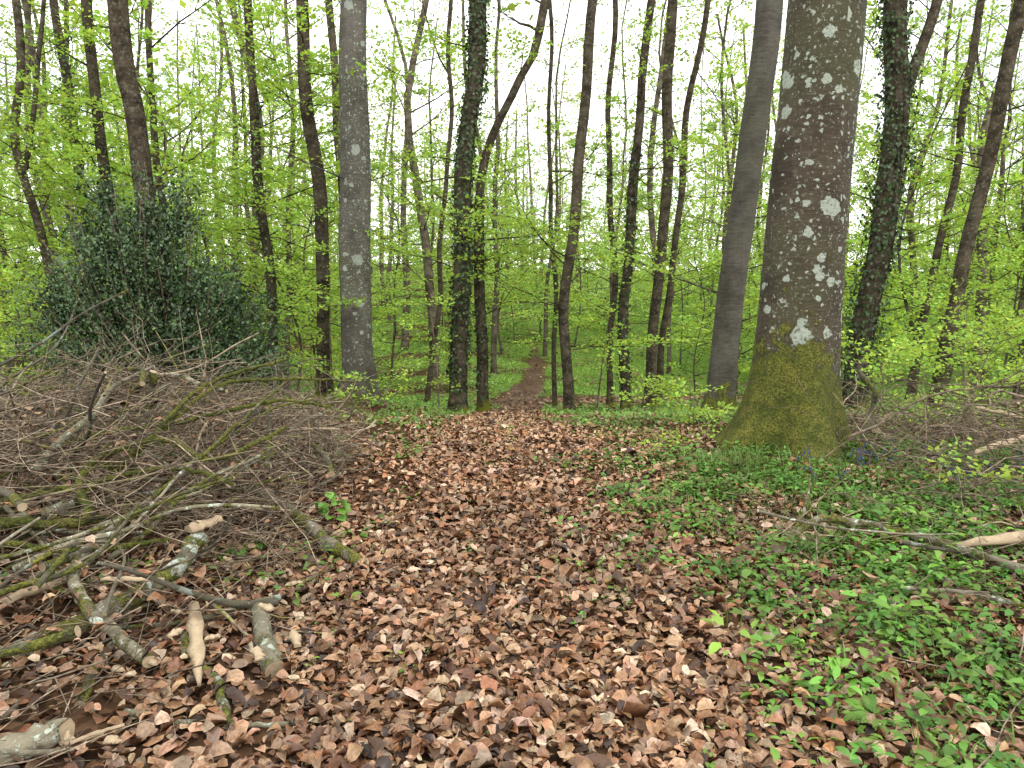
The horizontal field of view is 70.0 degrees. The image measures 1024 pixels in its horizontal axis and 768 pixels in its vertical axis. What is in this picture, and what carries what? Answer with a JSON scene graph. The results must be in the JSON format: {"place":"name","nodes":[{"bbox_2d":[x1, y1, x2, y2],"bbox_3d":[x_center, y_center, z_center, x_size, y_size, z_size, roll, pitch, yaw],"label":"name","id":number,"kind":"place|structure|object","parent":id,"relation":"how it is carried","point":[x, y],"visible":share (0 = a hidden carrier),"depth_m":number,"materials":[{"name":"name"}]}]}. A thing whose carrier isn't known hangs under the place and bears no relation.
{"place":"outdoors","nodes":[
{"label":"outdoors","id":0,"kind":"place"},
{"bbox_2d":[0,263,1023,767],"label":"ground","id":1,"kind":"structure","parent":0,"point":[82,719],"depth_m":5.08,"materials":[{"name":"green plant"}]},
{"bbox_2d":[0,255,50,361],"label":"beech sapling","id":2,"kind":"object","parent":1,"relation":"on","point":[11,297],"visible":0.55,"depth_m":13.31,"materials":[{"name":"green plant"}]},
{"bbox_2d":[0,282,58,385],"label":"beech sapling","id":3,"kind":"object","parent":1,"relation":"on","point":[5,320],"visible":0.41,"depth_m":11.81,"materials":[{"name":"green plant"}]},
{"bbox_2d":[0,0,116,331],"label":"tree","id":4,"kind":"object","parent":1,"relation":"on","point":[63,61],"visible":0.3,"depth_m":15.63,"materials":[{"name":"green plant"}]},
{"bbox_2d":[0,0,117,391],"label":"beech tree","id":5,"kind":"object","parent":1,"relation":"on","point":[20,63],"visible":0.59,"depth_m":13.39,"materials":[{"name":"green plant"}]},
{"bbox_2d":[0,0,169,302],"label":"beech tree","id":6,"kind":"object","parent":1,"relation":"on","point":[124,66],"visible":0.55,"depth_m":11.02,"materials":[{"name":"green plant"}]},
{"bbox_2d":[46,235,130,318],"bbox_3d":[-6.808,-1.128,12.637,2.474,2.887,2.228,4,8,26],"label":"beech sapling","id":7,"kind":"object","parent":1,"relation":"on","point":[59,248],"visible":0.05,"depth_m":11.88,"materials":[{"name":"green plant"}]},
{"bbox_2d":[0,0,216,355],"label":"beech tree","id":8,"kind":"object","parent":1,"relation":"on","point":[90,38],"visible":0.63,"depth_m":13.03,"materials":[{"name":"green plant"}]},
{"bbox_2d":[2,158,312,404],"bbox_3d":[-4.995,-1.268,10.328,4.260,3.779,2.672,0,8,0],"label":"holly bush","id":9,"kind":"object","parent":1,"relation":"on","point":[143,254],"visible":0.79,"depth_m":10.13,"materials":[{"name":"green plant"}]},
{"bbox_2d":[0,371,330,699],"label":"caught dead leaves","id":10,"kind":"object","parent":1,"relation":"on","point":[39,667],"visible":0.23,"depth_m":3.40,"materials":[{"name":"brown plant"}]},
{"bbox_2d":[96,0,282,312],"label":"beech tree","id":11,"kind":"object","parent":1,"relation":"on","point":[150,81],"visible":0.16,"depth_m":17.08,"materials":[{"name":"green plant"}]},
{"bbox_2d":[0,271,385,767],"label":"brushwood pile","id":12,"kind":"object","parent":1,"relation":"on","point":[38,739],"visible":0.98,"depth_m":4.18,"materials":[{"name":"brown plant"}]},
{"bbox_2d":[152,0,377,396],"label":"beech tree","id":13,"kind":"object","parent":1,"relation":"on","point":[259,206],"visible":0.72,"depth_m":14.45,"materials":[{"name":"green plant"}]},
{"bbox_2d":[158,0,449,405],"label":"beech tree","id":14,"kind":"object","parent":1,"relation":"on","point":[355,303],"visible":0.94,"depth_m":12.10,"materials":[{"name":"grey plant"}]},
{"bbox_2d":[213,0,416,398],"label":"beech tree","id":15,"kind":"object","parent":1,"relation":"on","point":[304,56],"visible":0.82,"depth_m":13.44,"materials":[{"name":"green plant"}]},
{"bbox_2d":[256,237,375,393],"bbox_3d":[-3.581,-1.115,13.297,2.018,2.977,2.233,-3,8,-22],"label":"beech sapling","id":16,"kind":"object","parent":1,"relation":"on","point":[309,322],"visible":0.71,"depth_m":12.92,"materials":[{"name":"green plant"}]},
{"bbox_2d":[210,0,438,336],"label":"beech tree","id":17,"kind":"object","parent":1,"relation":"on","point":[333,45],"visible":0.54,"depth_m":16.60,"materials":[{"name":"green plant"}]},
{"bbox_2d":[329,370,372,407],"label":"beech sapling","id":18,"kind":"object","parent":1,"relation":"on","point":[353,377],"visible":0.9,"depth_m":10.66,"materials":[{"name":"green plant"}]},
{"bbox_2d":[347,360,426,410],"bbox_3d":[-1.999,0.041,11.640,1.306,0.775,0.953,0,8,0],"label":"beech sapling","id":19,"kind":"object","parent":1,"relation":"on","point":[401,387],"visible":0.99,"depth_m":11.70,"materials":[{"name":"green plant"}]},
{"bbox_2d":[395,290,464,413],"bbox_3d":[-1.389,-0.521,12.474,1.146,2.157,1.469,0,8,0],"label":"beech sapling","id":20,"kind":"object","parent":1,"relation":"on","point":[436,353],"visible":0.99,"depth_m":12.46,"materials":[{"name":"green plant"}]},
{"bbox_2d":[314,492,582,540],"bbox_3d":[-0.471,0.871,4.740,1.885,0.153,0.267,2,8,18],"label":"broad leaved plant","id":21,"kind":"object","parent":1,"relation":"on","point":[345,510],"visible":0.98,"depth_m":4.94,"materials":[{"name":"green plant"}]},
{"bbox_2d":[398,0,515,401],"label":"beech tree","id":22,"kind":"object","parent":1,"relation":"on","point":[427,398],"visible":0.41,"depth_m":21.45,"materials":[{"name":"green plant"}]},
{"bbox_2d":[354,0,574,411],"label":"beech tree","id":23,"kind":"object","parent":1,"relation":"on","point":[482,338],"visible":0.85,"depth_m":13.18,"materials":[{"name":"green plant"}]},
{"bbox_2d":[371,0,622,413],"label":"ivy covered tree","id":24,"kind":"object","parent":1,"relation":"on","point":[475,46],"visible":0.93,"depth_m":12.60,"materials":[{"name":"green plant"}]},
{"bbox_2d":[0,291,1019,428],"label":"green ground cover","id":25,"kind":"object","parent":1,"relation":"on","point":[546,408],"visible":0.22,"depth_m":26.10,"materials":[{"name":"green plant"}]},
{"bbox_2d":[0,393,1023,767],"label":"woodland herbs","id":26,"kind":"object","parent":1,"relation":"on","point":[876,613],"visible":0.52,"depth_m":3.86,"materials":[{"name":"green plant"}]},
{"bbox_2d":[0,390,1023,767],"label":"leaf litter","id":27,"kind":"object","parent":1,"relation":"on","point":[458,696],"visible":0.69,"depth_m":3.30,"materials":[{"name":"brown plant"}]},
{"bbox_2d":[0,0,1023,397],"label":"distant beech trees","id":28,"kind":"object","parent":1,"relation":"on","point":[978,122],"visible":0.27,"depth_m":33.37,"materials":[{"name":"green plant"}]},
{"bbox_2d":[0,0,1023,398],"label":"young beech trees","id":29,"kind":"object","parent":1,"relation":"on","point":[752,300],"visible":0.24,"depth_m":22.15,"materials":[{"name":"green plant"}]},
{"bbox_2d":[30,313,1021,414],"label":"leaf litter","id":30,"kind":"object","parent":1,"relation":"on","point":[587,401],"visible":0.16,"depth_m":26.21,"materials":[{"name":"plant"}]},
{"bbox_2d":[470,0,662,407],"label":"beech tree","id":31,"kind":"object","parent":1,"relation":"on","point":[548,131],"visible":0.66,"depth_m":16.11,"materials":[{"name":"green plant"}]},
{"bbox_2d":[448,0,700,411],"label":"beech tree","id":32,"kind":"object","parent":1,"relation":"on","point":[563,314],"visible":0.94,"depth_m":13.06,"materials":[{"name":"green plant"}]},
{"bbox_2d":[569,298,625,406],"bbox_3d":[1.666,-0.535,14.290,1.147,2.275,1.531,0,8,0],"label":"beech sapling","id":33,"kind":"object","parent":1,"relation":"on","point":[594,324],"visible":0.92,"depth_m":14.26,"materials":[{"name":"green plant"}]},
{"bbox_2d":[562,0,688,406],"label":"beech tree","id":34,"kind":"object","parent":1,"relation":"on","point":[609,395],"visible":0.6,"depth_m":16.53,"materials":[{"name":"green plant"}]},
{"bbox_2d":[537,0,734,410],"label":"ivy covered tree","id":35,"kind":"object","parent":1,"relation":"on","point":[636,155],"visible":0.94,"depth_m":13.53,"materials":[{"name":"plant"}]},
{"bbox_2d":[581,0,703,407],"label":"beech tree","id":36,"kind":"object","parent":1,"relation":"on","point":[664,217],"visible":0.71,"depth_m":15.36,"materials":[{"name":"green plant"}]},
{"bbox_2d":[591,0,722,405],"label":"beech tree","id":37,"kind":"object","parent":1,"relation":"on","point":[675,240],"visible":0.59,"depth_m":16.15,"materials":[{"name":"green plant"}]},
{"bbox_2d":[597,345,723,419],"bbox_3d":[1.900,0.031,9.392,1.326,1.029,1.264,-6,10,-39],"label":"beech sapling","id":38,"kind":"object","parent":1,"relation":"on","point":[683,382],"visible":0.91,"depth_m":9.41,"materials":[{"name":"green plant"}]},
{"bbox_2d":[570,0,783,417],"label":"beech tree","id":39,"kind":"object","parent":1,"relation":"on","point":[730,292],"visible":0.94,"depth_m":10.15,"materials":[{"name":"grey plant"}]},
{"bbox_2d":[640,406,718,450],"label":"beech sapling","id":40,"kind":"object","parent":1,"relation":"on","point":[679,437],"visible":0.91,"depth_m":7.17,"materials":[{"name":"green plant"}]},
{"bbox_2d":[649,375,737,425],"bbox_3d":[2.252,0.226,9.171,1.124,0.610,1.214,2,8,16],"label":"beech sapling","id":41,"kind":"object","parent":1,"relation":"on","point":[692,409],"visible":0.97,"depth_m":9.13,"materials":[{"name":"green plant"}]},
{"bbox_2d":[663,441,813,482],"bbox_3d":[1.905,0.647,6.231,1.308,0.278,0.990,0,8,0],"label":"grass tuft","id":42,"kind":"object","parent":1,"relation":"on","point":[720,458],"visible":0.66,"depth_m":6.23,"materials":[{"name":"green plant"}]},
{"bbox_2d":[709,0,867,465],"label":"beech tree","id":43,"kind":"object","parent":1,"relation":"on","point":[798,327],"visible":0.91,"depth_m":6.60,"materials":[{"name":"brown plant"}]},
{"bbox_2d":[606,444,1023,767],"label":"plants","id":44,"kind":"object","parent":1,"relation":"on","point":[829,746],"visible":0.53,"depth_m":3.39,"materials":[{"name":"green plant"}]},
{"bbox_2d":[719,340,1023,767],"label":"brushwood pile","id":45,"kind":"object","parent":1,"relation":"on","point":[1000,443],"visible":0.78,"depth_m":5.68,"materials":[{"name":"brown plant"}]},
{"bbox_2d":[957,530,1023,546],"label":"split log","id":46,"kind":"object","parent":45,"relation":"on","point":[1005,538],"visible":0.83,"depth_m":4.05,"materials":[{"name":"beige wood"}]},
{"bbox_2d":[833,351,918,465],"bbox_3d":[3.131,0.259,6.314,0.446,1.043,0.664,-1,8,-9],"label":"dead branch stub","id":47,"kind":"object","parent":1,"relation":"on","point":[869,384],"visible":0.88,"depth_m":6.45,"materials":[{"name":"wood"}]},
{"bbox_2d":[734,435,1023,528],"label":"bluebells","id":48,"kind":"object","parent":1,"relation":"on","point":[845,472],"visible":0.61,"depth_m":5.70,"materials":[{"name":"green plant"}]},
{"bbox_2d":[764,478,1023,571],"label":"fallen branch","id":49,"kind":"object","parent":1,"relation":"on","point":[847,521],"visible":0.91,"depth_m":4.33,"materials":[{"name":"grey wood"}]},
{"bbox_2d":[841,330,959,420],"bbox_3d":[4.492,-0.054,8.627,1.516,1.196,2.042,0,8,0],"label":"beech sapling","id":50,"kind":"object","parent":1,"relation":"on","point":[903,345],"visible":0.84,"depth_m":8.52,"materials":[{"name":"green plant"}]},
{"bbox_2d":[840,0,1012,410],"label":"ivy covered tree","id":51,"kind":"object","parent":1,"relation":"on","point":[900,73],"visible":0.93,"depth_m":11.72,"materials":[{"name":"green plant"}]},
{"bbox_2d":[844,0,1023,400],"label":"beech tree","id":52,"kind":"object","parent":1,"relation":"on","point":[960,127],"visible":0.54,"depth_m":17.42,"materials":[{"name":"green plant"}]},
{"bbox_2d":[856,0,1023,409],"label":"beech tree","id":53,"kind":"object","parent":1,"relation":"on","point":[986,168],"visible":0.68,"depth_m":12.64,"materials":[{"name":"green plant"}]},
{"bbox_2d":[881,276,1022,414],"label":"beech sapling","id":54,"kind":"object","parent":1,"relation":"on","point":[938,367],"visible":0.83,"depth_m":10.40,"materials":[{"name":"green plant"}]},
{"bbox_2d":[881,287,1023,412],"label":"beech sapling","id":55,"kind":"object","parent":1,"relation":"on","point":[982,337],"visible":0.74,"depth_m":11.07,"materials":[{"name":"green plant"}]},
{"bbox_2d":[896,379,1023,439],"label":"beech sapling","id":56,"kind":"object","parent":1,"relation":"on","point":[920,407],"visible":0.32,"depth_m":7.45,"materials":[{"name":"green plant"}]},
{"bbox_2d":[901,567,1023,607],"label":"fallen branch","id":57,"kind":"object","parent":1,"relation":"on","point":[984,594],"visible":0.91,"depth_m":3.47,"materials":[{"name":"grey wood"}]},
{"bbox_2d":[920,436,1023,498],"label":"beech sapling","id":58,"kind":"object","parent":1,"relation":"on","point":[1007,472],"visible":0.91,"depth_m":4.97,"materials":[{"name":"green plant"}]},
{"bbox_2d":[927,296,1023,415],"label":"beech sapling","id":59,"kind":"object","parent":1,"relation":"on","point":[1013,330],"visible":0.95,"depth_m":9.20,"materials":[{"name":"green plant"}]},
{"bbox_2d":[947,302,1023,405],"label":"beech sapling","id":60,"kind":"object","parent":1,"relation":"on","point":[1006,341],"visible":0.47,"depth_m":12.19,"materials":[{"name":"green plant"}]},
{"bbox_2d":[988,249,1023,405],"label":"beech tree","id":61,"kind":"object","parent":1,"relation":"on","point":[1019,321],"visible":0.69,"depth_m":15.57,"materials":[{"name":"green plant"}]},
{"bbox_2d":[0,0,1023,270],"label":"sky","id":62,"kind":"structure","parent":0,"point":[539,76],"materials":[{"name":"white"}]},
{"bbox_2d":[274,356,755,767],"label":"forest path","id":63,"kind":"structure","parent":0,"point":[532,383],"depth_m":3.63,"materials":[{"name":"brown plant"}]}
]}

